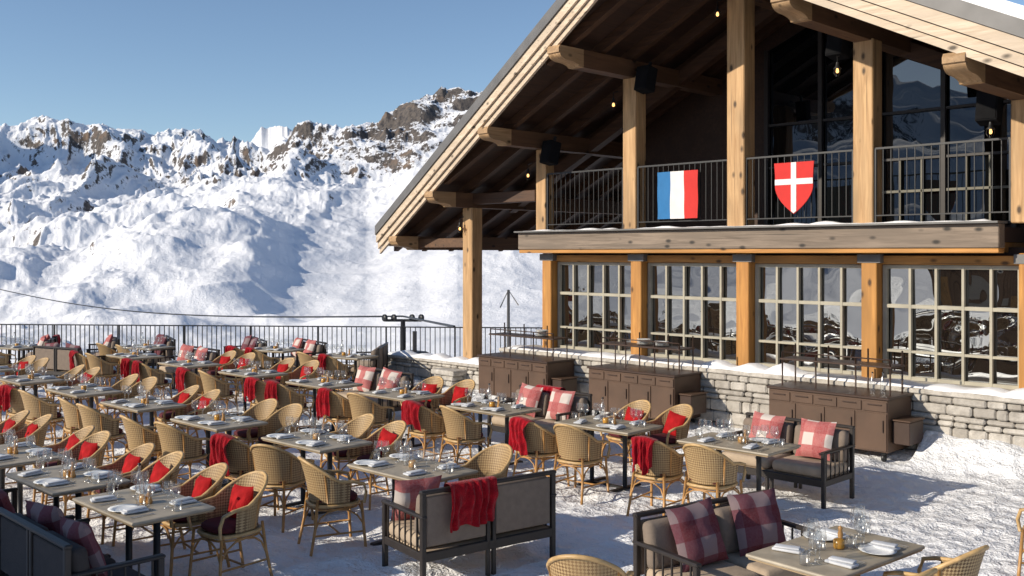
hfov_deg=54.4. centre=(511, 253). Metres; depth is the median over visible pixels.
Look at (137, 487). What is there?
bread plate
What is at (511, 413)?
dining table
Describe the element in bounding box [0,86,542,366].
snowy mountains
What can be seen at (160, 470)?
red pillow
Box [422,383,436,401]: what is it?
red pillow
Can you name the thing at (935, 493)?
snow covered ground
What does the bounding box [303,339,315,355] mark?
plaid pillow
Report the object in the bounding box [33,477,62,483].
bread plate
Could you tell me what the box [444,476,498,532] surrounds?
red blanket
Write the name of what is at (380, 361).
outdoor sofa
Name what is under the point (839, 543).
candle holder
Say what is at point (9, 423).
red pillow
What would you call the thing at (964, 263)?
window frames
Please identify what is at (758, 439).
bread plate
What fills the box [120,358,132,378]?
red blanket
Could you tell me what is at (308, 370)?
red pillow
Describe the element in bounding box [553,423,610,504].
rattan armchair
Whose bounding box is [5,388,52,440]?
rattan armchair
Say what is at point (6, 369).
dining table
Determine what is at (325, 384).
folded napkin
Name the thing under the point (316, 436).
candle holder
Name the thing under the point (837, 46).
outdoor speaker
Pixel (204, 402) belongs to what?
red pillow
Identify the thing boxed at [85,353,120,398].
rattan armchair
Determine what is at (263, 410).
rattan armchair
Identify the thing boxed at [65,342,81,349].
plaid pillow
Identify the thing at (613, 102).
wall lantern
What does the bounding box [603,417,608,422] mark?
candle holder
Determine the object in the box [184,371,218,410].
rattan armchair
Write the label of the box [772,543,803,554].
folded napkin
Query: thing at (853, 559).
cutlery
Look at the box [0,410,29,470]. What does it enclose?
rattan armchair
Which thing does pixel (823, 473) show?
outdoor sofa
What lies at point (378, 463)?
folded napkin
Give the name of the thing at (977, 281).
window glass
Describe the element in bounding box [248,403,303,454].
rattan armchair
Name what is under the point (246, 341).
plaid pillow
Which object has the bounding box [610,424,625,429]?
folded napkin
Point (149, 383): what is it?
rattan armchair
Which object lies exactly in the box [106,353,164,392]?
dining table
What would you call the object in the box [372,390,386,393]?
folded napkin
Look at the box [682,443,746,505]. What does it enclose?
rattan armchair
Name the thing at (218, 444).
red blanket
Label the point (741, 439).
candle holder
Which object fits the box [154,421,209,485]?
rattan armchair
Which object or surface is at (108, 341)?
plaid pillow
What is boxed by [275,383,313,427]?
rattan armchair
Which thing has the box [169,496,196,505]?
folded napkin
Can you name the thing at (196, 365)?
dining table
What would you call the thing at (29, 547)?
outdoor sofa
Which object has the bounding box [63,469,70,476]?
candle holder
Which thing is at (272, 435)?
bread plate
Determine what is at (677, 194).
french flag
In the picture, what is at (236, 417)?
bread plate
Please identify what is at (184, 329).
metal railing fence
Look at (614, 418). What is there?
pepper mill
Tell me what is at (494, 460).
rattan armchair
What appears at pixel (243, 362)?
red pillow
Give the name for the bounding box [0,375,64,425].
dining table
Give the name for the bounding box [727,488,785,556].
plaid pillow
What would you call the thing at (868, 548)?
bread plate
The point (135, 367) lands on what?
red blanket
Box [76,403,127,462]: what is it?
rattan armchair
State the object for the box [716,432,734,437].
folded napkin
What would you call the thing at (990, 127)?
wall lantern
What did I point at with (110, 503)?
cutlery
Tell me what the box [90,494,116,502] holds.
folded napkin
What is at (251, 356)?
rattan armchair
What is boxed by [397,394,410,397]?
folded napkin
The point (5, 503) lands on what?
plaid pillow
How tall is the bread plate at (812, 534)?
0.018 m
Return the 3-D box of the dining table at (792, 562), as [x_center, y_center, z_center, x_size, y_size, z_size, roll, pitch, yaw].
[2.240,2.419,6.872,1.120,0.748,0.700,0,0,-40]
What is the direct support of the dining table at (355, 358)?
on the snow covered ground
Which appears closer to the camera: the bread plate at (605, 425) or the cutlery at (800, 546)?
the cutlery at (800, 546)
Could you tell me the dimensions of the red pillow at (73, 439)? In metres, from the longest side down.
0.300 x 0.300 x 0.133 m
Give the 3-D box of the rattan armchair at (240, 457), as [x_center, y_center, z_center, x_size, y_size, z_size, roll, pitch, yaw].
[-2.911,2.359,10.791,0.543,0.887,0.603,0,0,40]
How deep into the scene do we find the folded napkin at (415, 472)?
9.15 m
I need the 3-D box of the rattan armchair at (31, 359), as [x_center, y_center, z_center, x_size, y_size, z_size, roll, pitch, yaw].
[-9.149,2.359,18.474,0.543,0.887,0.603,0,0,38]
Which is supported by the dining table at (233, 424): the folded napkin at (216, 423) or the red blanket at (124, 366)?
the folded napkin at (216, 423)
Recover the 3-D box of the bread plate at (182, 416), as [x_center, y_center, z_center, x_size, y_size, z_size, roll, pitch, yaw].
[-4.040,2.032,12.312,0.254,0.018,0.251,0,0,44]
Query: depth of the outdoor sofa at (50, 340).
22.81 m
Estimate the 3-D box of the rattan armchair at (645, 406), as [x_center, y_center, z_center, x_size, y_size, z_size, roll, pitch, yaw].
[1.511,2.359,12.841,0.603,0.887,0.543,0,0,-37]
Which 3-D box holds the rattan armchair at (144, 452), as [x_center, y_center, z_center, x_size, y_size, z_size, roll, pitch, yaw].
[-3.848,2.359,9.864,0.603,0.887,0.543,0,0,-41]
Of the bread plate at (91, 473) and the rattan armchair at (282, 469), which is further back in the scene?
the rattan armchair at (282, 469)
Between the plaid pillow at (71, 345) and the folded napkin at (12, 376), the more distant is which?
the plaid pillow at (71, 345)
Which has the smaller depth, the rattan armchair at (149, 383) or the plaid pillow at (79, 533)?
the plaid pillow at (79, 533)
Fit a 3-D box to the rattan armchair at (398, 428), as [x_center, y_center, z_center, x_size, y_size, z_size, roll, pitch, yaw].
[-1.479,2.359,11.218,0.603,0.887,0.543,0,0,-39]
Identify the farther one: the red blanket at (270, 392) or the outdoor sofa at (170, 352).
the outdoor sofa at (170, 352)
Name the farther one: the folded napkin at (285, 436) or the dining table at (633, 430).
the dining table at (633, 430)
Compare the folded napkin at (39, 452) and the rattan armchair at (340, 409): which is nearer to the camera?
the folded napkin at (39, 452)
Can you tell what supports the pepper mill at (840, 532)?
on the dining table at (792, 562)
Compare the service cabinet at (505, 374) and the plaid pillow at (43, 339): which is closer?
the service cabinet at (505, 374)
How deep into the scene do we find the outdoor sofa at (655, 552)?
7.52 m
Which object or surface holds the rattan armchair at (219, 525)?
on the snow covered ground
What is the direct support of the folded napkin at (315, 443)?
on the dining table at (336, 445)
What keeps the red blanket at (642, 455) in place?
on the rattan armchair at (667, 463)
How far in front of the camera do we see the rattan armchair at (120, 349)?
20.91 m
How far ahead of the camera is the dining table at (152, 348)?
21.62 m
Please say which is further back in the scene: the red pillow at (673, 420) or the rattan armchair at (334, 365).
the rattan armchair at (334, 365)
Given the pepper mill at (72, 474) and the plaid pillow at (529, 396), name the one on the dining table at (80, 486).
the pepper mill at (72, 474)
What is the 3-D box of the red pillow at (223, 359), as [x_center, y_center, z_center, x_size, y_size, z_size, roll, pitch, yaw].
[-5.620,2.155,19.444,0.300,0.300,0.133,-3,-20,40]
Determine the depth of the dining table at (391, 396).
14.33 m
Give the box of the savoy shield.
[774,161,813,213]
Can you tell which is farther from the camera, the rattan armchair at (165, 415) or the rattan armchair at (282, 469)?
the rattan armchair at (165, 415)
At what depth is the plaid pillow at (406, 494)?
8.77 m
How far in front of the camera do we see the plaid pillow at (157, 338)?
23.47 m
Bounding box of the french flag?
[657,170,697,218]
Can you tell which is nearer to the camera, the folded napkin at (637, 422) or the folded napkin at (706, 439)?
the folded napkin at (706, 439)
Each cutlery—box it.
[99,500,122,505]
[787,542,812,549]
[838,556,865,563]
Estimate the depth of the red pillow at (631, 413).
12.83 m
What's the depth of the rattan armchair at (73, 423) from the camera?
13.24 m
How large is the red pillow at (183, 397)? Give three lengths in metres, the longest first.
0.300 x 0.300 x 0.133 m
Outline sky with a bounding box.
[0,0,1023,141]
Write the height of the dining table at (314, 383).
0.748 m
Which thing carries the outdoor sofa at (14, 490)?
on the snow covered ground
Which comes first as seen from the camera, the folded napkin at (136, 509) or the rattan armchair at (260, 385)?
the folded napkin at (136, 509)
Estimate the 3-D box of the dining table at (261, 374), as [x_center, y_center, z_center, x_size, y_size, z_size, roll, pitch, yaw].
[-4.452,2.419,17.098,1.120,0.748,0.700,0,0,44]
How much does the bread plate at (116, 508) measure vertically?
0.018 m
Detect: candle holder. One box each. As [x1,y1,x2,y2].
[7,446,13,453]
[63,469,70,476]
[139,494,146,502]
[214,414,220,419]
[313,433,319,439]
[409,460,416,467]
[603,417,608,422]
[738,436,744,442]
[833,538,844,549]
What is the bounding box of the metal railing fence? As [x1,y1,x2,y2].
[0,324,541,362]
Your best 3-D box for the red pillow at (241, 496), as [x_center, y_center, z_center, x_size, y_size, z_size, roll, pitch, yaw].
[-2.348,2.155,8.600,0.300,0.300,0.133,-6,-22,42]
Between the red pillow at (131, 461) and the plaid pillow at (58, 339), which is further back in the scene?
the plaid pillow at (58, 339)
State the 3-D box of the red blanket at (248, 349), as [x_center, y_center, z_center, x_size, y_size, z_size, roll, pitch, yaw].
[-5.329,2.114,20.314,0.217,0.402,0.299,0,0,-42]
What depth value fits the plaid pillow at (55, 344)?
21.26 m
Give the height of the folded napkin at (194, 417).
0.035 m
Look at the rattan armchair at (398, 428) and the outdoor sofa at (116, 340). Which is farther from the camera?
the outdoor sofa at (116, 340)
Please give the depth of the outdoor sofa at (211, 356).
20.45 m
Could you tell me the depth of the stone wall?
21.30 m
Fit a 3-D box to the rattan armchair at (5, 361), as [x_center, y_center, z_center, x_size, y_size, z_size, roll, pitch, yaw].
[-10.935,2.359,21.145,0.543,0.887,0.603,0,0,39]
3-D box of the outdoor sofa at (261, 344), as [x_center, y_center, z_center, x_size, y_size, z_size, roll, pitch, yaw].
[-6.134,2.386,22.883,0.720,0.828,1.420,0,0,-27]
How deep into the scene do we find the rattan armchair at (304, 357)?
19.37 m
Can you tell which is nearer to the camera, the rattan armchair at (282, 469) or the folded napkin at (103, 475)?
the folded napkin at (103, 475)
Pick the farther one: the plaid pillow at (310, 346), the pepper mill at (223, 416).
the plaid pillow at (310, 346)
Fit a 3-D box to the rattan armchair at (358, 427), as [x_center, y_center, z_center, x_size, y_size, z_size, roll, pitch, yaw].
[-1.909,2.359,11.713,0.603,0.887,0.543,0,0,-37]
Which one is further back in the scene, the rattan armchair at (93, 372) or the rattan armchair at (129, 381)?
the rattan armchair at (93, 372)
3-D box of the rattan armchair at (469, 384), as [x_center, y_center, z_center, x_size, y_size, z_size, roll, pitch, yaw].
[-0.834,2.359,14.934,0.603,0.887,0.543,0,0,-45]
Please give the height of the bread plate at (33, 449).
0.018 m
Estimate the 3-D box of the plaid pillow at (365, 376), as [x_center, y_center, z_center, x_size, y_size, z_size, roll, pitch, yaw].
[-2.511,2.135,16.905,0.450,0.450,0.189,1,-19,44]
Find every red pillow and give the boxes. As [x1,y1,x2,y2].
[2,418,15,432]
[16,361,28,375]
[24,423,37,437]
[64,433,79,450]
[78,441,97,459]
[80,372,91,382]
[121,453,139,473]
[148,460,168,483]
[178,392,189,402]
[192,475,211,496]
[196,396,210,414]
[218,356,229,369]
[227,484,253,517]
[237,358,249,368]
[276,364,287,378]
[300,366,312,378]
[375,428,396,454]
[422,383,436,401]
[451,386,467,402]
[624,407,643,420]
[662,410,685,435]
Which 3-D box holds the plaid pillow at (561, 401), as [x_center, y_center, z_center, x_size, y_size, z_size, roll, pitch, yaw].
[0.678,2.135,13.997,0.189,0.450,0.450,26,-17,-39]
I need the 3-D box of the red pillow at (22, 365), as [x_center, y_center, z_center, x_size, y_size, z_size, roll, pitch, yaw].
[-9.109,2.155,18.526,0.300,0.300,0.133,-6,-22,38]
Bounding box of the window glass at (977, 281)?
[562,265,1017,384]
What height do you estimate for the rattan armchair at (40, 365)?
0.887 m
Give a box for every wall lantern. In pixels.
[457,216,463,232]
[525,163,531,178]
[610,91,617,109]
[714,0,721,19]
[833,55,840,75]
[986,121,994,137]
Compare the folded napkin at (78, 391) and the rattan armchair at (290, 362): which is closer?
the folded napkin at (78, 391)
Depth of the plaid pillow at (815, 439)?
11.36 m
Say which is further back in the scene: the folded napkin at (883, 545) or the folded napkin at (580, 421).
the folded napkin at (580, 421)
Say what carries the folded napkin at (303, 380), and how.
on the dining table at (314, 383)
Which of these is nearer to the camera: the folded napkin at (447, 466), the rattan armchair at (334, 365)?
the folded napkin at (447, 466)
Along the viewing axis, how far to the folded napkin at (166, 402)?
13.48 m
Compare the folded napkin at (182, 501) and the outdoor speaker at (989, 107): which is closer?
the folded napkin at (182, 501)
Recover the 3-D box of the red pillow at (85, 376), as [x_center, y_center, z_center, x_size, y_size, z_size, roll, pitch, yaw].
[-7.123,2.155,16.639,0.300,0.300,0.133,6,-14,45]
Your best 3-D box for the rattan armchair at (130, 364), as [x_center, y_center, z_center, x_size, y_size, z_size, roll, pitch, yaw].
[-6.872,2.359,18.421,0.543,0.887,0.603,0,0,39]
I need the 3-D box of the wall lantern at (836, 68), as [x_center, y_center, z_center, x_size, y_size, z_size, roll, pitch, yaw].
[4.867,-2.803,14.829,0.178,0.352,0.114,0,0,-27]
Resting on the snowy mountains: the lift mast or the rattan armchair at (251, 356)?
the lift mast
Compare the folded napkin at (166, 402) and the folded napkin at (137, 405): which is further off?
the folded napkin at (166, 402)
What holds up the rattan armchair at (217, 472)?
on the snow covered ground
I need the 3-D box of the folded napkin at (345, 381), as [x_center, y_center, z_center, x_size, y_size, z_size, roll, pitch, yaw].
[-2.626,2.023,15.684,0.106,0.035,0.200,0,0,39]
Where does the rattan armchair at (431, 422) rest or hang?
on the snow covered ground
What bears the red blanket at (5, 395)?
on the rattan armchair at (16, 404)
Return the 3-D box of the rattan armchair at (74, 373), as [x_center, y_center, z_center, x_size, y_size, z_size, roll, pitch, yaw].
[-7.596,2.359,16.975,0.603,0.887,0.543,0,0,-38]
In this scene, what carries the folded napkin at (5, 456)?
on the dining table at (20, 458)
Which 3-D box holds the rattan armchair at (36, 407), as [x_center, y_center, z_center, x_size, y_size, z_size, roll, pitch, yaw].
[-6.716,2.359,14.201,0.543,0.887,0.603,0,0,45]
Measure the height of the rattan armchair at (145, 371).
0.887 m
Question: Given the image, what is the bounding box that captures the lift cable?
[0,289,455,326]
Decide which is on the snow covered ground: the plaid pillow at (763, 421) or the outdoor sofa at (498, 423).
the outdoor sofa at (498, 423)
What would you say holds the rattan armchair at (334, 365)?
on the snow covered ground
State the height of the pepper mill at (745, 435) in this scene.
0.145 m
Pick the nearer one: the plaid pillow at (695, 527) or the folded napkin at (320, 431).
the plaid pillow at (695, 527)
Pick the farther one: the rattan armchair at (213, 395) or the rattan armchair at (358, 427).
the rattan armchair at (213, 395)
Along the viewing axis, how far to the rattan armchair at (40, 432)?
11.68 m
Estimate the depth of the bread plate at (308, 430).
11.44 m
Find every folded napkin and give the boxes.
[0,454,12,459]
[3,375,17,377]
[12,441,32,446]
[16,378,30,381]
[18,469,43,476]
[29,449,52,455]
[42,376,56,378]
[42,479,68,486]
[56,386,70,389]
[65,462,88,468]
[70,390,85,393]
[85,383,96,386]
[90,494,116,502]
[91,472,115,479]
[98,387,112,390]
[111,399,126,402]
[120,505,148,514]
[128,403,144,407]
[136,485,162,493]
[158,400,174,404]
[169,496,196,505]
[183,415,199,420]
[207,421,225,425]
[212,411,229,415]
[237,417,253,421]
[244,372,256,374]
[275,434,294,438]
[296,379,308,382]
[306,440,324,446]
[309,429,325,434]
[318,382,331,385]
[337,435,355,441]
[339,380,351,383]
[367,460,388,466]
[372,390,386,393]
[392,387,404,390]
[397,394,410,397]
[399,454,418,461]
[403,469,426,475]
[416,391,430,394]
[437,463,459,469]
[461,403,474,406]
[481,399,495,403]
[490,407,504,411]
[511,404,525,407]
[574,419,586,423]
[593,415,606,419]
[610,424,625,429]
[629,420,646,424]
[697,437,715,442]
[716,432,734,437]
[742,443,758,448]
[762,438,780,443]
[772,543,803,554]
[820,528,848,538]
[825,556,858,568]
[868,540,899,550]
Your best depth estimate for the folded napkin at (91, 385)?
15.22 m
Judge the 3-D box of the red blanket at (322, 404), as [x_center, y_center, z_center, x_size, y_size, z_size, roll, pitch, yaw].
[-2.651,2.159,14.204,0.223,0.491,0.317,0,0,-40]
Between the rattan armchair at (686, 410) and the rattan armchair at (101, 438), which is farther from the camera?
the rattan armchair at (686, 410)
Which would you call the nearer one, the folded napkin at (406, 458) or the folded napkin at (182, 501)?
the folded napkin at (182, 501)
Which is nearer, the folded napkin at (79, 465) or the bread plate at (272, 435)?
the folded napkin at (79, 465)
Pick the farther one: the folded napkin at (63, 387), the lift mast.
the lift mast
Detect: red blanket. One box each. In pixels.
[0,384,18,411]
[69,350,80,369]
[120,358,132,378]
[131,360,142,381]
[175,367,190,392]
[209,433,238,475]
[225,345,237,352]
[244,347,254,353]
[244,377,261,401]
[264,380,281,399]
[316,387,333,420]
[317,354,329,374]
[401,400,425,431]
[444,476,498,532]
[509,416,534,454]
[536,384,565,401]
[631,436,658,474]
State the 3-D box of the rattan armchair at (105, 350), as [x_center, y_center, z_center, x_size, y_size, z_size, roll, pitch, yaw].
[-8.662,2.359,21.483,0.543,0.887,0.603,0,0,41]
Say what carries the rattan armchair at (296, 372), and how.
on the snow covered ground
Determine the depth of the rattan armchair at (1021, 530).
8.45 m
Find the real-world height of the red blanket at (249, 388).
0.423 m
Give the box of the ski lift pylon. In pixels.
[382,314,428,353]
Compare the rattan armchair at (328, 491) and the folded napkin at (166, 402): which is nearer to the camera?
the rattan armchair at (328, 491)
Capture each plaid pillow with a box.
[0,488,15,517]
[25,500,64,533]
[37,335,46,345]
[45,342,59,346]
[52,334,60,344]
[60,516,107,575]
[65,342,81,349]
[103,336,112,347]
[153,334,163,351]
[155,335,166,354]
[177,344,193,360]
[194,345,207,368]
[241,335,251,350]
[249,337,258,347]
[290,337,302,356]
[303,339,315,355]
[353,365,375,391]
[376,367,401,389]
[390,475,441,521]
[516,383,542,416]
[545,388,575,419]
[665,497,728,572]
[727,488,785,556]
[749,411,785,439]
[795,418,836,460]
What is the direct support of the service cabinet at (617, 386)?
on the snow covered ground
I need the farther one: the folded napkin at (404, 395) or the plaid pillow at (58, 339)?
the plaid pillow at (58, 339)
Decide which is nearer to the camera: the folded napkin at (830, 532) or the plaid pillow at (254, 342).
the folded napkin at (830, 532)
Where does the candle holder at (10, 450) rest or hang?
on the dining table at (20, 458)
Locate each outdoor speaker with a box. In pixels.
[539,136,560,165]
[634,61,657,93]
[825,34,851,60]
[975,90,1003,125]
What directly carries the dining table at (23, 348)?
on the snow covered ground
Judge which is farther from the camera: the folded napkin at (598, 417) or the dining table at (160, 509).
the folded napkin at (598, 417)
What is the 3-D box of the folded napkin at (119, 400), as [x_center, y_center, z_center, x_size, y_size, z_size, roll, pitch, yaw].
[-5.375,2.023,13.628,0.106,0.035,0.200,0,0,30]
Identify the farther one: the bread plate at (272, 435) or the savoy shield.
the savoy shield
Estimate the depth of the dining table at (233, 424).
12.02 m
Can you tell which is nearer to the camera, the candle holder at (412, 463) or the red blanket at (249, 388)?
the candle holder at (412, 463)
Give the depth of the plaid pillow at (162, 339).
22.80 m
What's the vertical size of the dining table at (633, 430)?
0.748 m
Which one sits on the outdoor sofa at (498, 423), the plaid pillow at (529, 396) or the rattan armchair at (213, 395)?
the plaid pillow at (529, 396)
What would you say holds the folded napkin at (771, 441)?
on the dining table at (733, 445)
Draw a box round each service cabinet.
[477,323,578,398]
[587,330,707,421]
[767,343,924,461]
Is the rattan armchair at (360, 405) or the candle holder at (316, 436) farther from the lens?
the rattan armchair at (360, 405)
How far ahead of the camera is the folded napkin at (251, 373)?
16.72 m
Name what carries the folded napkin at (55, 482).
on the dining table at (80, 486)
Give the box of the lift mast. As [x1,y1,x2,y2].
[500,289,518,346]
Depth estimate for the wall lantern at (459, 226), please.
20.82 m
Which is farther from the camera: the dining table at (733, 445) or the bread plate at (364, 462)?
the dining table at (733, 445)
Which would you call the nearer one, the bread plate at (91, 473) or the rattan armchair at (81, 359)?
the bread plate at (91, 473)
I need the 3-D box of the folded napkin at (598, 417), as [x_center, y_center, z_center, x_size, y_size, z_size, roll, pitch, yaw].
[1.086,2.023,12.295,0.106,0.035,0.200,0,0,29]
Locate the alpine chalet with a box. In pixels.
[375,0,1023,449]
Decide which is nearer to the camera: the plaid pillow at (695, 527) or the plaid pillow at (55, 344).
the plaid pillow at (695, 527)
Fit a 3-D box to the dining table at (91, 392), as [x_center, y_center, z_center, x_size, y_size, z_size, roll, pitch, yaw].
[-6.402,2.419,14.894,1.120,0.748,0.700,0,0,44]
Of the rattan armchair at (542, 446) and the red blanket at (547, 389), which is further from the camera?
the red blanket at (547, 389)
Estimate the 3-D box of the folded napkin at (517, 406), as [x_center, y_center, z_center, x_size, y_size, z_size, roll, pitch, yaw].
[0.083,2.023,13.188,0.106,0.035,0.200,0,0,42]
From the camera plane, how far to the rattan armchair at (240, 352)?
20.66 m
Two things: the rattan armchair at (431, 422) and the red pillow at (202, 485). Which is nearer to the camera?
the red pillow at (202, 485)
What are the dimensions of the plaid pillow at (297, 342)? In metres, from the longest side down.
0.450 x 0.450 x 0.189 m
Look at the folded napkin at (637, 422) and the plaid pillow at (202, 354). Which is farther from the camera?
the plaid pillow at (202, 354)
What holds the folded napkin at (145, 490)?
on the dining table at (160, 509)
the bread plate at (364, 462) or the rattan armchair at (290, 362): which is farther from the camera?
the rattan armchair at (290, 362)
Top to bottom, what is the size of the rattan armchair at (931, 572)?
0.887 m
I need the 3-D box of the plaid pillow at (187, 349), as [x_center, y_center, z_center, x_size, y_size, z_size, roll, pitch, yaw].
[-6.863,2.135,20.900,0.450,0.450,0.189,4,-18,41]
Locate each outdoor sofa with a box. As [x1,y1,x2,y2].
[0,507,165,575]
[2,487,74,573]
[18,336,56,375]
[32,345,105,385]
[86,334,119,372]
[142,335,175,365]
[156,345,219,389]
[223,336,267,354]
[272,338,326,370]
[336,368,413,427]
[345,342,387,379]
[381,470,556,575]
[487,385,592,444]
[632,489,818,575]
[721,412,854,508]
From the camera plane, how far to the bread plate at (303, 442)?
10.71 m
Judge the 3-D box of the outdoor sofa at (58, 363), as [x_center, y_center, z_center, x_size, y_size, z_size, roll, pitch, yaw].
[-9.468,2.386,21.280,1.420,0.828,0.720,0,0,27]
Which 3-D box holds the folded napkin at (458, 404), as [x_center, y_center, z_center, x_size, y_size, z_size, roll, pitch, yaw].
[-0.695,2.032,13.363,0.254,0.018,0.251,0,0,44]
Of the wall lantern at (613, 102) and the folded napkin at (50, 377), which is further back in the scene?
the wall lantern at (613, 102)
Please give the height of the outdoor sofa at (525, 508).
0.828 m
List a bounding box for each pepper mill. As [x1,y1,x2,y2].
[13,440,18,453]
[70,462,75,477]
[145,393,148,403]
[146,485,152,503]
[221,409,225,420]
[612,412,616,423]
[744,429,747,442]
[837,526,842,538]
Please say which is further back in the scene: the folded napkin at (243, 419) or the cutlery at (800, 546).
the folded napkin at (243, 419)
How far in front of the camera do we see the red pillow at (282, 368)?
18.04 m
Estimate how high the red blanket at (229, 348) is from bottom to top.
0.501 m
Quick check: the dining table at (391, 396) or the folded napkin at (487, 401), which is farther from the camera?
the dining table at (391, 396)
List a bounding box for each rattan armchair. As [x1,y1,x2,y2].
[0,352,16,375]
[0,355,36,394]
[0,405,9,422]
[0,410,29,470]
[2,414,52,484]
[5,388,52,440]
[9,357,49,402]
[18,389,67,443]
[32,425,94,503]
[42,430,110,515]
[44,364,85,410]
[57,397,108,460]
[59,367,100,420]
[75,353,106,385]
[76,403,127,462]
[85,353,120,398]
[86,443,154,544]
[94,374,138,423]
[96,343,120,384]
[111,376,157,425]
[111,451,185,548]
[115,344,148,382]
[119,415,176,483]
[129,360,161,398]
[139,363,173,399]
[154,385,199,437]
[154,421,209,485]
[160,463,230,575]
[171,389,220,445]
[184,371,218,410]
[187,470,272,575]
[198,370,239,415]
[201,350,238,396]
[220,352,255,402]
[224,438,279,509]
[225,398,277,444]
[227,348,243,383]
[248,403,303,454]
[250,380,265,407]
[250,444,313,532]
[252,349,279,380]
[264,358,294,389]
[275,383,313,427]
[281,360,319,403]
[295,352,324,397]
[297,456,367,555]
[320,413,377,491]
[322,356,355,391]
[322,391,351,430]
[346,392,394,435]
[346,420,406,509]
[400,376,443,424]
[405,406,455,462]
[430,379,475,436]
[438,405,491,464]
[444,443,512,482]
[512,422,569,485]
[546,554,633,575]
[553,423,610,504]
[600,400,651,468]
[626,440,689,515]
[639,404,693,465]
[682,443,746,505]
[883,545,989,575]
[914,568,937,575]
[1016,508,1023,575]
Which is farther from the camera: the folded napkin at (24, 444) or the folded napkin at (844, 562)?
the folded napkin at (24, 444)
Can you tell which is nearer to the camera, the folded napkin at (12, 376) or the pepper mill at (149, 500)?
the pepper mill at (149, 500)
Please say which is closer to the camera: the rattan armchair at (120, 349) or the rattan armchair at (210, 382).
the rattan armchair at (210, 382)
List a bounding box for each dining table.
[0,344,38,366]
[0,368,16,372]
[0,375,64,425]
[0,442,66,516]
[5,462,130,556]
[45,386,122,439]
[72,487,214,575]
[100,398,186,460]
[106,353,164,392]
[114,344,174,368]
[158,360,221,396]
[170,414,267,486]
[218,369,287,414]
[243,347,304,378]
[261,431,372,516]
[285,378,362,432]
[312,353,377,391]
[347,456,477,545]
[359,388,444,448]
[447,401,541,464]
[554,415,662,491]
[677,432,800,506]
[746,525,924,575]
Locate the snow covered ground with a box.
[0,366,1023,575]
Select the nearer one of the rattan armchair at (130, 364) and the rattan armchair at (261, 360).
the rattan armchair at (130, 364)
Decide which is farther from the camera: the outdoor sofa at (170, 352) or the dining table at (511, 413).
the outdoor sofa at (170, 352)
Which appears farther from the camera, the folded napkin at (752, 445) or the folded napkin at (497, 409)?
the folded napkin at (497, 409)
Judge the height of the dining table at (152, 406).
0.748 m
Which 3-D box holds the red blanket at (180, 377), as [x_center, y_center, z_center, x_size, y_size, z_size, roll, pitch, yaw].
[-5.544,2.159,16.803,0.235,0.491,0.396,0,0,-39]
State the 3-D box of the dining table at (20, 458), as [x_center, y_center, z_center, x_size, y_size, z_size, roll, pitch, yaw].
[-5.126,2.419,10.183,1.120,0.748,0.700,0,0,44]
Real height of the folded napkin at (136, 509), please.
0.035 m
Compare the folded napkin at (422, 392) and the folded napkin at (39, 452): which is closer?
the folded napkin at (39, 452)
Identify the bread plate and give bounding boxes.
[25,448,51,451]
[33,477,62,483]
[83,470,112,475]
[107,504,140,511]
[130,483,160,489]
[175,415,193,418]
[198,420,215,424]
[231,416,251,419]
[266,433,286,437]
[295,440,317,444]
[300,428,318,432]
[329,434,351,438]
[353,459,377,464]
[389,453,413,458]
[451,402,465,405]
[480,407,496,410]
[596,424,614,427]
[749,437,770,441]
[802,530,837,540]
[858,544,896,554]
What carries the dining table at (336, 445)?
on the snow covered ground
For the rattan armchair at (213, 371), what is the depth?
19.40 m
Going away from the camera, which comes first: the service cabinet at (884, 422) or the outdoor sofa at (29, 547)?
the outdoor sofa at (29, 547)
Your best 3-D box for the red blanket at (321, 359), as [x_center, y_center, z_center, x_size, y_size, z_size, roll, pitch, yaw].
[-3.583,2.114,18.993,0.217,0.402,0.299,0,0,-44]
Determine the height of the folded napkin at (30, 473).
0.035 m
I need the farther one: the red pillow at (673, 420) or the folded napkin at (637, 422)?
the red pillow at (673, 420)
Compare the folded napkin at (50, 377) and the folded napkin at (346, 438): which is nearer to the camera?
the folded napkin at (346, 438)
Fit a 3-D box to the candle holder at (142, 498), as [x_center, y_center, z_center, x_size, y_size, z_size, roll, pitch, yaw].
[-3.016,2.011,8.158,0.076,0.060,0.076,0,0,44]
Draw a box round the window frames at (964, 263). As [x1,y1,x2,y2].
[555,255,1018,388]
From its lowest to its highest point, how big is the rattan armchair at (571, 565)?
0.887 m
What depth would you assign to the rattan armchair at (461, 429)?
12.50 m
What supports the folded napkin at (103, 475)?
on the dining table at (80, 486)
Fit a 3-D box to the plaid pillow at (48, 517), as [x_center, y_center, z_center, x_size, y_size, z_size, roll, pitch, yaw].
[-3.554,2.135,7.674,0.480,0.480,0.200,-3,18,38]
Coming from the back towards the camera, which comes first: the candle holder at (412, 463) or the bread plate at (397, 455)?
the bread plate at (397, 455)
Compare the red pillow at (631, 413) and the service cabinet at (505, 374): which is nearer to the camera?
the red pillow at (631, 413)
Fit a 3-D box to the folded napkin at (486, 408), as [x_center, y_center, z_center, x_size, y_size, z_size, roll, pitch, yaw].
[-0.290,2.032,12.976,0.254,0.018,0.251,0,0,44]
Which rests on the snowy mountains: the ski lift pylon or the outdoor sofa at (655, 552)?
the ski lift pylon
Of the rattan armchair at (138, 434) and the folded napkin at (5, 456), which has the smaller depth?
the folded napkin at (5, 456)
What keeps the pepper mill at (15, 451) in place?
on the dining table at (20, 458)
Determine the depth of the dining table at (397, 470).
9.41 m
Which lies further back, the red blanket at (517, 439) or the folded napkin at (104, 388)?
the folded napkin at (104, 388)
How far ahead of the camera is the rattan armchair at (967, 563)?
6.49 m

